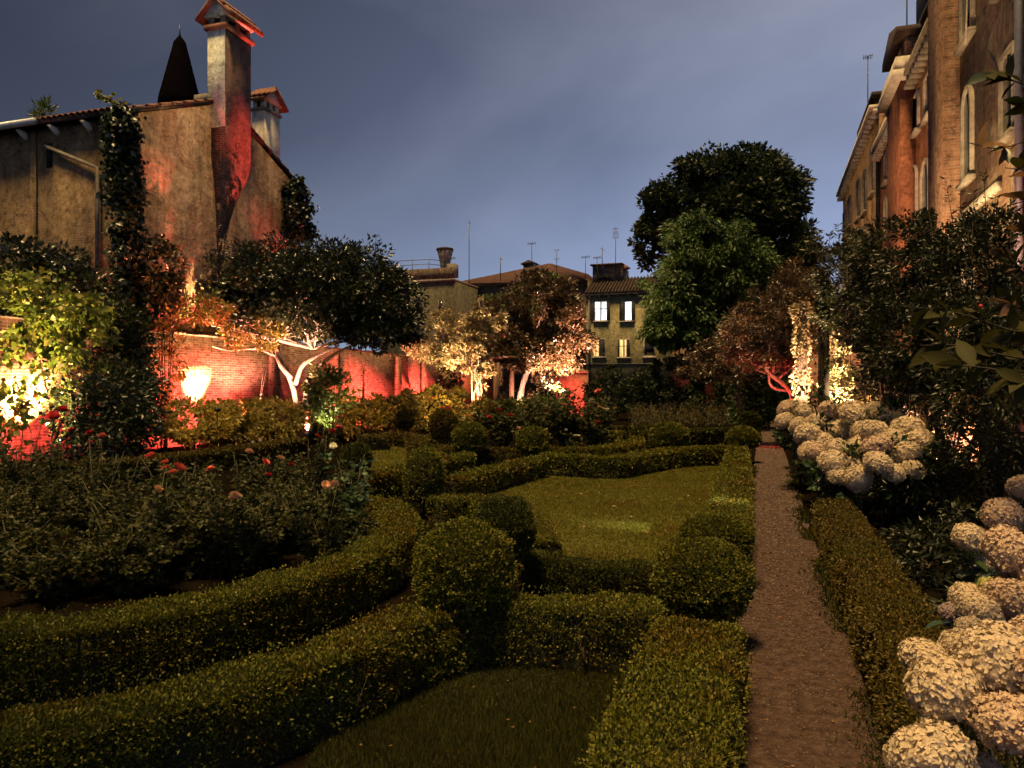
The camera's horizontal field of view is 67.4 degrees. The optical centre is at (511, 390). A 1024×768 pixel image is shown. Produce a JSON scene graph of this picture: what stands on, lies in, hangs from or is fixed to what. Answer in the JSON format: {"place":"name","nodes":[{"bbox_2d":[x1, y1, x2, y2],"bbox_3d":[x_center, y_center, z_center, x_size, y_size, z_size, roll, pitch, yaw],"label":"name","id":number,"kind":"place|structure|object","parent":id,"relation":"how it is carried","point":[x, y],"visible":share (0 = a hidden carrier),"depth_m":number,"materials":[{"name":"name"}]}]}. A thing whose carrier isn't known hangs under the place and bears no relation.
{"place":"outdoors","nodes":[
{"label":"outdoors","id":0,"kind":"place"},
{"bbox_2d":[157,24,198,103],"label":"bell tower","id":1,"kind":"structure","parent":0,"point":[178,82],"depth_m":68.92,"materials":[{"name":"stone"}]},
{"bbox_2d":[380,247,479,363],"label":"terrace house","id":2,"kind":"structure","parent":0,"point":[457,296],"depth_m":65.52,"materials":[{"name":"grey paint"}]},
{"bbox_2d":[0,0,915,351],"label":"sky","id":3,"kind":"structure","parent":0,"point":[409,124],"materials":[{"name":"blue"}]},
{"bbox_2d":[301,663,628,767],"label":"lawn","id":4,"kind":"structure","parent":0,"point":[468,710],"depth_m":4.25,"materials":[{"name":"green plant"}]},
{"bbox_2d":[408,512,519,622],"bbox_3d":[-0.308,1.272,4.951,0.716,0.958,0.758,0,0,18],"label":"topiary ball","id":5,"kind":"object","parent":4,"relation":"on","point":[464,563],"visible":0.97,"depth_m":4.74,"materials":[{"name":"green plant"}]},
{"bbox_2d":[0,405,1022,767],"bbox_3d":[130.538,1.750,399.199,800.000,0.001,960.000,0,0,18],"label":"ground","id":6,"kind":"structure","parent":0,"point":[94,595],"depth_m":7.38,"materials":[{"name":"soil"}]},
{"bbox_2d":[0,506,75,581],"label":"rose bush","id":7,"kind":"object","parent":6,"relation":"on","point":[41,537],"visible":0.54,"depth_m":7.12,"materials":[{"name":"green plant"}]},
{"bbox_2d":[0,266,76,464],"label":"grape vine","id":8,"kind":"object","parent":6,"relation":"on","point":[11,282],"visible":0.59,"depth_m":16.59,"materials":[{"name":"green plant"}]},
{"bbox_2d":[0,470,81,542],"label":"rose bush","id":9,"kind":"object","parent":6,"relation":"on","point":[23,507],"visible":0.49,"depth_m":8.33,"materials":[{"name":"green plant"}]},
{"bbox_2d":[0,331,85,451],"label":"grape vine","id":10,"kind":"object","parent":6,"relation":"on","point":[13,348],"visible":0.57,"depth_m":16.64,"materials":[{"name":"green plant"}]},
{"bbox_2d":[8,405,78,529],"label":"rose bush","id":11,"kind":"object","parent":6,"relation":"on","point":[53,414],"visible":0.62,"depth_m":9.38,"materials":[{"name":"green plant"}]},
{"bbox_2d":[0,231,92,384],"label":"climber bush","id":12,"kind":"object","parent":6,"relation":"on","point":[10,253],"visible":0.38,"depth_m":18.70,"materials":[{"name":"green plant"}]},
{"bbox_2d":[0,279,116,461],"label":"grape vine","id":13,"kind":"object","parent":6,"relation":"on","point":[13,332],"visible":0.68,"depth_m":16.21,"materials":[{"name":"green plant"}]},
{"bbox_2d":[0,240,125,459],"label":"climber bush","id":14,"kind":"object","parent":6,"relation":"on","point":[98,285],"visible":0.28,"depth_m":19.09,"materials":[{"name":"green plant"}]},
{"bbox_2d":[0,533,130,601],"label":"rose bush","id":15,"kind":"object","parent":6,"relation":"on","point":[56,580],"visible":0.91,"depth_m":6.34,"materials":[{"name":"green plant"}]},
{"bbox_2d":[26,290,122,460],"bbox_3d":[-9.348,-0.201,16.379,2.128,3.903,1.438,0,0,18],"label":"grape vine","id":16,"kind":"object","parent":6,"relation":"on","point":[73,356],"visible":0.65,"depth_m":16.23,"materials":[{"name":"green plant"}]},
{"bbox_2d":[48,475,153,540],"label":"rose bush","id":17,"kind":"object","parent":6,"relation":"on","point":[79,507],"visible":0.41,"depth_m":8.23,"materials":[{"name":"green plant"}]},
{"bbox_2d":[39,358,172,461],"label":"climber bush","id":18,"kind":"object","parent":6,"relation":"on","point":[132,417],"visible":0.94,"depth_m":15.86,"materials":[{"name":"green plant"}]},
{"bbox_2d":[83,287,159,457],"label":"climber bush","id":19,"kind":"object","parent":6,"relation":"on","point":[129,338],"visible":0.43,"depth_m":19.23,"materials":[{"name":"green plant"}]},
{"bbox_2d":[71,529,187,597],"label":"rose bush","id":20,"kind":"object","parent":6,"relation":"on","point":[141,573],"visible":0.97,"depth_m":6.49,"materials":[{"name":"green plant"}]},
{"bbox_2d":[87,353,172,456],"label":"climber bush","id":21,"kind":"object","parent":6,"relation":"on","point":[128,375],"visible":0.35,"depth_m":18.14,"materials":[{"name":"green plant"}]},
{"bbox_2d":[72,501,192,590],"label":"rose bush","id":22,"kind":"object","parent":6,"relation":"on","point":[110,523],"visible":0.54,"depth_m":6.69,"materials":[{"name":"green plant"}]},
{"bbox_2d":[0,0,296,341],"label":"house","id":23,"kind":"structure","parent":6,"relation":"on","point":[216,171],"depth_m":24.52,"materials":[{"name":"paint"}]},
{"bbox_2d":[96,101,164,411],"bbox_3d":[-10.826,-3.636,21.607,1.880,9.366,2.192,0,0,18],"label":"ivy","id":24,"kind":"object","parent":23,"relation":"attached to","point":[121,135],"visible":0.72,"depth_m":21.65,"materials":[{"name":"green plant"}]},
{"bbox_2d":[280,174,320,247],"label":"ivy","id":25,"kind":"object","parent":23,"relation":"attached to","point":[297,216],"visible":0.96,"depth_m":29.55,"materials":[{"name":"green plant"}]},
{"bbox_2d":[0,436,308,497],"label":"box hedge","id":26,"kind":"object","parent":6,"relation":"on","point":[292,445],"visible":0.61,"depth_m":16.44,"materials":[{"name":"green plant"}]},
{"bbox_2d":[99,464,209,576],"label":"rose bush","id":27,"kind":"object","parent":6,"relation":"on","point":[159,500],"visible":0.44,"depth_m":7.16,"materials":[{"name":"green plant"}]},
{"bbox_2d":[138,232,192,450],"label":"upright shrub","id":28,"kind":"object","parent":6,"relation":"on","point":[163,286],"visible":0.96,"depth_m":22.11,"materials":[{"name":"green plant"}]},
{"bbox_2d":[150,301,190,415],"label":"creeper","id":29,"kind":"object","parent":6,"relation":"on","point":[182,376],"visible":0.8,"depth_m":22.22,"materials":[{"name":"green plant"}]},
{"bbox_2d":[151,292,239,447],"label":"creeper","id":30,"kind":"object","parent":6,"relation":"on","point":[214,303],"visible":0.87,"depth_m":22.99,"materials":[{"name":"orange plant"}]},
{"bbox_2d":[149,395,244,449],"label":"bush","id":31,"kind":"object","parent":6,"relation":"on","point":[178,434],"visible":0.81,"depth_m":20.26,"materials":[{"name":"green plant"}]},
{"bbox_2d":[0,493,425,705],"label":"box hedge","id":32,"kind":"object","parent":6,"relation":"on","point":[111,648],"visible":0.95,"depth_m":4.79,"materials":[{"name":"green plant"}]},
{"bbox_2d":[164,492,261,580],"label":"rose bush","id":33,"kind":"object","parent":6,"relation":"on","point":[203,560],"visible":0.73,"depth_m":7.11,"materials":[{"name":"green plant"}]},
{"bbox_2d":[0,315,441,461],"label":"garden wall","id":34,"kind":"structure","parent":6,"relation":"on","point":[229,375],"depth_m":26.49,"materials":[{"name":"brick"}]},
{"bbox_2d":[187,396,273,446],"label":"bush","id":35,"kind":"object","parent":6,"relation":"on","point":[233,433],"visible":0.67,"depth_m":21.21,"materials":[{"name":"green plant"}]},
{"bbox_2d":[180,473,286,578],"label":"rose bush","id":36,"kind":"object","parent":6,"relation":"on","point":[241,558],"visible":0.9,"depth_m":7.09,"materials":[{"name":"green plant"}]},
{"bbox_2d":[0,596,494,767],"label":"box hedge","id":37,"kind":"object","parent":6,"relation":"on","point":[261,709],"visible":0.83,"depth_m":3.55,"materials":[{"name":"green plant"}]},
{"bbox_2d":[215,313,288,440],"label":"creeper","id":38,"kind":"object","parent":6,"relation":"on","point":[278,334],"visible":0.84,"depth_m":24.36,"materials":[{"name":"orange plant"}]},
{"bbox_2d":[225,448,293,514],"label":"rose bush","id":39,"kind":"object","parent":6,"relation":"on","point":[281,457],"visible":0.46,"depth_m":9.05,"materials":[{"name":"green plant"}]},
{"bbox_2d":[233,394,312,442],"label":"bush","id":40,"kind":"object","parent":6,"relation":"on","point":[287,427],"visible":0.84,"depth_m":22.01,"materials":[{"name":"green plant"}]},
{"bbox_2d":[241,473,330,552],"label":"rose bush","id":41,"kind":"object","parent":6,"relation":"on","point":[289,544],"visible":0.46,"depth_m":8.33,"materials":[{"name":"green plant"}]},
{"bbox_2d":[177,230,430,440],"bbox_3d":[-6.694,-1.838,25.889,8.212,7.238,6.407,0,0,18],"label":"evergreen tree","id":42,"kind":"object","parent":6,"relation":"on","point":[356,304],"visible":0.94,"depth_m":24.61,"materials":[{"name":"green plant"}]},
{"bbox_2d":[274,424,346,498],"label":"rose bush","id":43,"kind":"object","parent":6,"relation":"on","point":[309,476],"visible":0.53,"depth_m":9.76,"materials":[{"name":"green plant"}]},
{"bbox_2d":[277,480,379,563],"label":"rose bush","id":44,"kind":"object","parent":6,"relation":"on","point":[321,545],"visible":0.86,"depth_m":7.09,"materials":[{"name":"green plant"}]},
{"bbox_2d":[300,358,360,442],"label":"bush","id":45,"kind":"object","parent":6,"relation":"on","point":[318,394],"visible":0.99,"depth_m":25.18,"materials":[{"name":"green plant"}]},
{"bbox_2d":[318,442,375,548],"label":"rose bush","id":46,"kind":"object","parent":6,"relation":"on","point":[353,503],"visible":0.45,"depth_m":7.59,"materials":[{"name":"green plant"}]},
{"bbox_2d":[319,392,397,440],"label":"bush","id":47,"kind":"object","parent":6,"relation":"on","point":[350,417],"visible":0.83,"depth_m":26.62,"materials":[{"name":"green plant"}]},
{"bbox_2d":[357,450,477,496],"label":"box hedge","id":48,"kind":"object","parent":6,"relation":"on","point":[388,482],"visible":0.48,"depth_m":12.82,"materials":[{"name":"green plant"}]},
{"bbox_2d":[400,444,447,517],"bbox_3d":[-1.209,1.241,10.586,0.641,1.020,0.635,0,0,18],"label":"topiary ball","id":49,"kind":"object","parent":6,"relation":"on","point":[423,476],"visible":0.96,"depth_m":10.42,"materials":[{"name":"green plant"}]},
{"bbox_2d":[401,294,509,411],"bbox_3d":[-2.915,-1.839,38.525,5.450,5.886,3.457,0,0,-11],"label":"tree","id":50,"kind":"object","parent":6,"relation":"on","point":[474,335],"visible":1,"depth_m":37.71,"materials":[{"name":"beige plant"}]},
{"bbox_2d":[440,355,518,418],"bbox_3d":[-1.497,0.000,40.710,3.790,3.500,5.524,0,0,18],"label":"pergola","id":51,"kind":"object","parent":6,"relation":"on","point":[496,385],"visible":0.36,"depth_m":39.91,"materials":[{"name":"white wood"}]},
{"bbox_2d":[425,492,564,586],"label":"box hedge","id":52,"kind":"object","parent":6,"relation":"on","point":[442,507],"visible":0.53,"depth_m":9.31,"materials":[{"name":"green plant"}]},
{"bbox_2d":[469,490,539,562],"bbox_3d":[-0.074,1.288,6.294,0.605,0.925,0.625,0,0,18],"label":"topiary ball","id":53,"kind":"object","parent":6,"relation":"on","point":[513,516],"visible":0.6,"depth_m":6.13,"materials":[{"name":"green plant"}]},
{"bbox_2d":[478,263,600,419],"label":"bronze tree","id":54,"kind":"object","parent":6,"relation":"on","point":[543,350],"visible":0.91,"depth_m":41.16,"materials":[{"name":"brown plant"}]},
{"bbox_2d":[531,386,600,446],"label":"rose bush","id":55,"kind":"object","parent":6,"relation":"on","point":[570,423],"visible":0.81,"depth_m":21.79,"materials":[{"name":"green plant"}]},
{"bbox_2d":[469,583,668,675],"bbox_3d":[0.299,1.514,4.927,1.404,0.488,0.504,0,0,12],"label":"box hedge","id":56,"kind":"object","parent":6,"relation":"on","point":[592,632],"visible":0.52,"depth_m":4.78,"materials":[{"name":"green plant"}]},
{"bbox_2d":[517,543,661,610],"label":"box hedge","id":57,"kind":"object","parent":6,"relation":"on","point":[556,572],"visible":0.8,"depth_m":6.28,"materials":[{"name":"green plant"}]},
{"bbox_2d":[574,388,622,445],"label":"rose bush","id":58,"kind":"object","parent":6,"relation":"on","point":[593,430],"visible":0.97,"depth_m":21.28,"materials":[{"name":"green plant"}]},
{"bbox_2d":[574,611,755,767],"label":"box hedge","id":59,"kind":"object","parent":6,"relation":"on","point":[680,697],"visible":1,"depth_m":3.33,"materials":[{"name":"green plant"}]},
{"bbox_2d":[637,353,707,421],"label":"shrub","id":60,"kind":"object","parent":6,"relation":"on","point":[651,386],"visible":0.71,"depth_m":42.46,"materials":[{"name":"green plant"}]},
{"bbox_2d":[627,400,744,426],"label":"box hedge","id":61,"kind":"object","parent":6,"relation":"on","point":[647,417],"visible":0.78,"depth_m":37.87,"materials":[{"name":"green plant"}]},
{"bbox_2d":[668,362,737,421],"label":"shrub","id":62,"kind":"object","parent":6,"relation":"on","point":[722,395],"visible":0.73,"depth_m":41.51,"materials":[{"name":"green plant"}]},
{"bbox_2d":[648,533,759,624],"bbox_3d":[1.305,1.359,5.249,0.747,0.784,0.757,0,0,18],"label":"topiary ball","id":63,"kind":"object","parent":6,"relation":"on","point":[711,578],"visible":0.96,"depth_m":5.03,"materials":[{"name":"green plant"}]},
{"bbox_2d":[631,207,783,420],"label":"drooping tree","id":64,"kind":"object","parent":6,"relation":"on","point":[724,266],"visible":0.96,"depth_m":42.71,"materials":[{"name":"green plant"}]},
{"bbox_2d":[675,510,757,555],"bbox_3d":[1.835,1.418,6.906,0.725,0.666,0.711,0,0,18],"label":"topiary ball","id":65,"kind":"object","parent":6,"relation":"on","point":[728,527],"visible":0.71,"depth_m":6.70,"materials":[{"name":"green plant"}]},
{"bbox_2d":[676,337,780,425],"bbox_3d":[9.286,-0.313,33.374,3.421,4.148,5.065,0,0,-42],"label":"slender tree","id":66,"kind":"object","parent":6,"relation":"on","point":[733,373],"visible":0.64,"depth_m":33.01,"materials":[{"name":"green plant"}]},
{"bbox_2d":[702,444,755,567],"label":"box hedge","id":67,"kind":"object","parent":6,"relation":"on","point":[733,489],"visible":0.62,"depth_m":10.58,"materials":[{"name":"green plant"}]},
{"bbox_2d":[627,140,843,416],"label":"tree","id":68,"kind":"object","parent":6,"relation":"on","point":[763,188],"visible":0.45,"depth_m":47.92,"materials":[{"name":"green plant"}]},
{"bbox_2d":[741,365,796,427],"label":"shrub","id":69,"kind":"object","parent":6,"relation":"on","point":[757,392],"visible":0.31,"depth_m":33.60,"materials":[{"name":"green plant"}]},
{"bbox_2d":[712,255,845,447],"bbox_3d":[8.108,-1.194,23.515,3.946,5.888,3.790,0,0,18],"label":"tree","id":70,"kind":"object","parent":6,"relation":"on","point":[766,356],"visible":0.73,"depth_m":23.08,"materials":[{"name":"brown plant"}]},
{"bbox_2d":[788,301,812,439],"bbox_3d":[7.522,-0.283,19.996,0.644,4.066,0.650,0,0,18],"label":"ivy post","id":71,"kind":"object","parent":6,"relation":"on","point":[802,337],"visible":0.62,"depth_m":19.90,"materials":[{"name":"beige plant"}]},
{"bbox_2d":[803,438,874,510],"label":"hydrangea","id":72,"kind":"object","parent":6,"relation":"on","point":[855,476],"visible":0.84,"depth_m":10.05,"materials":[{"name":"white plant"}]},
{"bbox_2d":[795,438,885,511],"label":"hydrangea foliage","id":73,"kind":"object","parent":6,"relation":"on","point":[844,491],"visible":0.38,"depth_m":10.25,"materials":[{"name":"green plant"}]},
{"bbox_2d":[800,227,898,402],"bbox_3d":[8.343,-1.152,19.005,2.301,5.809,2.125,0,0,18],"label":"dark shrub","id":74,"kind":"object","parent":6,"relation":"on","point":[829,310],"visible":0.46,"depth_m":18.88,"materials":[{"name":"green plant"}]},
{"bbox_2d":[836,91,884,390],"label":"palace","id":75,"kind":"structure","parent":6,"relation":"on","point":[858,193],"depth_m":37.57,"materials":[{"name":"stone"}]},
{"bbox_2d":[837,400,906,509],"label":"hydrangea","id":76,"kind":"object","parent":6,"relation":"on","point":[851,411],"visible":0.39,"depth_m":11.40,"materials":[{"name":"beige plant"}]},
{"bbox_2d":[793,400,951,523],"bbox_3d":[4.964,0.973,10.863,1.437,1.662,2.682,0,0,-10],"label":"hydrangea","id":77,"kind":"object","parent":6,"relation":"on","point":[807,433],"depth_m":11.48,"materials":[{"name":"white plant"}]},
{"bbox_2d":[825,207,956,476],"bbox_3d":[7.465,-0.859,15.180,2.102,5.223,2.382,0,0,-6],"label":"dark shrub","id":78,"kind":"object","parent":6,"relation":"on","point":[869,250],"visible":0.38,"depth_m":15.08,"materials":[{"name":"green plant"}]},
{"bbox_2d":[849,272,939,417],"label":"dark shrub","id":79,"kind":"object","parent":6,"relation":"on","point":[868,331],"visible":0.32,"depth_m":13.43,"materials":[{"name":"green plant"}]},
{"bbox_2d":[858,415,933,524],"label":"hydrangea","id":80,"kind":"object","parent":6,"relation":"on","point":[876,459],"visible":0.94,"depth_m":9.86,"materials":[{"name":"white plant"}]},
{"bbox_2d":[877,0,927,426],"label":"palace","id":81,"kind":"structure","parent":6,"relation":"on","point":[902,105],"depth_m":25.20,"materials":[{"name":"brick"}]},
{"bbox_2d":[810,497,1023,767],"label":"box hedge","id":82,"kind":"object","parent":6,"relation":"on","point":[877,594],"visible":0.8,"depth_m":4.86,"materials":[{"name":"green plant"}]},
{"bbox_2d":[863,438,998,527],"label":"dark shrub","id":83,"kind":"object","parent":6,"relation":"on","point":[950,488],"visible":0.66,"depth_m":9.70,"materials":[{"name":"green plant"}]},
{"bbox_2d":[853,271,1008,506],"bbox_3d":[6.033,0.032,10.968,1.948,3.441,1.918,0,0,34],"label":"dark shrub","id":84,"kind":"object","parent":6,"relation":"on","point":[872,304],"visible":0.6,"depth_m":10.83,"materials":[{"name":"green plant"}]},
{"bbox_2d":[880,514,984,589],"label":"ground plant","id":85,"kind":"object","parent":6,"relation":"on","point":[923,534],"visible":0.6,"depth_m":6.95,"materials":[{"name":"green plant"}]},
{"bbox_2d":[928,0,959,455],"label":"chimney breast","id":86,"kind":"object","parent":6,"relation":"on","point":[943,111],"visible":0.17,"depth_m":19.61,"materials":[{"name":"brick"}]},
{"bbox_2d":[872,208,1016,497],"bbox_3d":[6.983,-0.630,12.551,2.053,4.765,2.223,0,0,18],"label":"dark shrub","id":87,"kind":"object","parent":6,"relation":"on","point":[918,224],"visible":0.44,"depth_m":12.49,"materials":[{"name":"green plant"}]},
{"bbox_2d":[882,613,1023,767],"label":"hydrangea","id":88,"kind":"object","parent":6,"relation":"on","point":[956,673],"visible":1,"depth_m":2.08,"materials":[{"name":"white plant"}]},
{"bbox_2d":[902,200,1023,508],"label":"dark shrub","id":89,"kind":"object","parent":6,"relation":"on","point":[1003,218],"visible":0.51,"depth_m":10.37,"materials":[{"name":"green plant"}]},
{"bbox_2d":[923,170,1021,302],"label":"upright shoots","id":90,"kind":"object","parent":89,"relation":"attached to","point":[987,246],"visible":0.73,"depth_m":9.99,"materials":[{"name":"green plant"}]},
{"bbox_2d":[905,283,1023,505],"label":"dark shrub","id":91,"kind":"object","parent":6,"relation":"on","point":[980,384],"visible":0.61,"depth_m":8.98,"materials":[{"name":"green plant"}]},
{"bbox_2d":[908,297,1023,406],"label":"leafy branch","id":92,"kind":"object","parent":6,"relation":"on","point":[938,357],"visible":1,"depth_m":2.40,"materials":[{"name":"green plant"}]},
{"bbox_2d":[920,396,1023,503],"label":"dark shrub","id":93,"kind":"object","parent":6,"relation":"on","point":[1016,452],"visible":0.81,"depth_m":9.44,"materials":[{"name":"green plant"}]},
{"bbox_2d":[925,524,1023,755],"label":"hydrangea","id":94,"kind":"object","parent":6,"relation":"on","point":[969,605],"visible":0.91,"depth_m":2.97,"materials":[{"name":"white plant"}]},
{"bbox_2d":[951,474,1023,622],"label":"hydrangea","id":95,"kind":"object","parent":6,"relation":"on","point":[1009,511],"visible":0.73,"depth_m":3.87,"materials":[{"name":"white plant"}]},
{"bbox_2d":[954,0,1023,475],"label":"palace","id":96,"kind":"structure","parent":6,"relation":"on","point":[995,28],"depth_m":16.88,"materials":[{"name":"brick"}]},
{"bbox_2d":[955,85,975,190],"bbox_3d":[11.017,-6.190,18.649,0.190,2.385,1.191,0,0,18],"label":"window","id":97,"kind":"structure","parent":96,"relation":"in","point":[967,175],"depth_m":18.61,"materials":[{"name":"stone"}]},
{"bbox_2d":[989,211,1023,316],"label":"leafy branch","id":98,"kind":"object","parent":6,"relation":"on","point":[1008,301],"visible":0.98,"depth_m":3.59,"materials":[{"name":"green plant"}]},
{"bbox_2d":[463,260,592,397],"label":"gabled house","id":99,"kind":"structure","parent":0,"point":[491,284],"depth_m":69.31,"materials":[{"name":"brown paint"}]},
{"bbox_2d":[486,465,720,578],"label":"lawn","id":100,"kind":"structure","parent":0,"point":[613,519],"depth_m":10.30,"materials":[{"name":"green plant"}]},
{"bbox_2d":[440,454,548,495],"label":"box hedge","id":101,"kind":"object","parent":100,"relation":"on","point":[485,478],"visible":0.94,"depth_m":13.22,"materials":[{"name":"green plant"}]},
{"bbox_2d":[538,443,730,478],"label":"box hedge","id":102,"kind":"object","parent":100,"relation":"on","point":[629,464],"visible":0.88,"depth_m":15.68,"materials":[{"name":"green plant"}]},
{"bbox_2d":[584,263,728,411],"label":"yellow house","id":103,"kind":"structure","parent":0,"point":[615,311],"depth_m":62.00,"materials":[{"name":"paint"}]},
{"bbox_2d":[736,421,883,767],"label":"path","id":104,"kind":"structure","parent":0,"point":[847,679],"depth_m":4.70,"materials":[{"name":"brown gravel"}]},
{"bbox_2d":[732,465,885,767],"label":"path grass","id":105,"kind":"structure","parent":104,"relation":"on","point":[804,512],"depth_m":6.28,"materials":[{"name":"green plant"}]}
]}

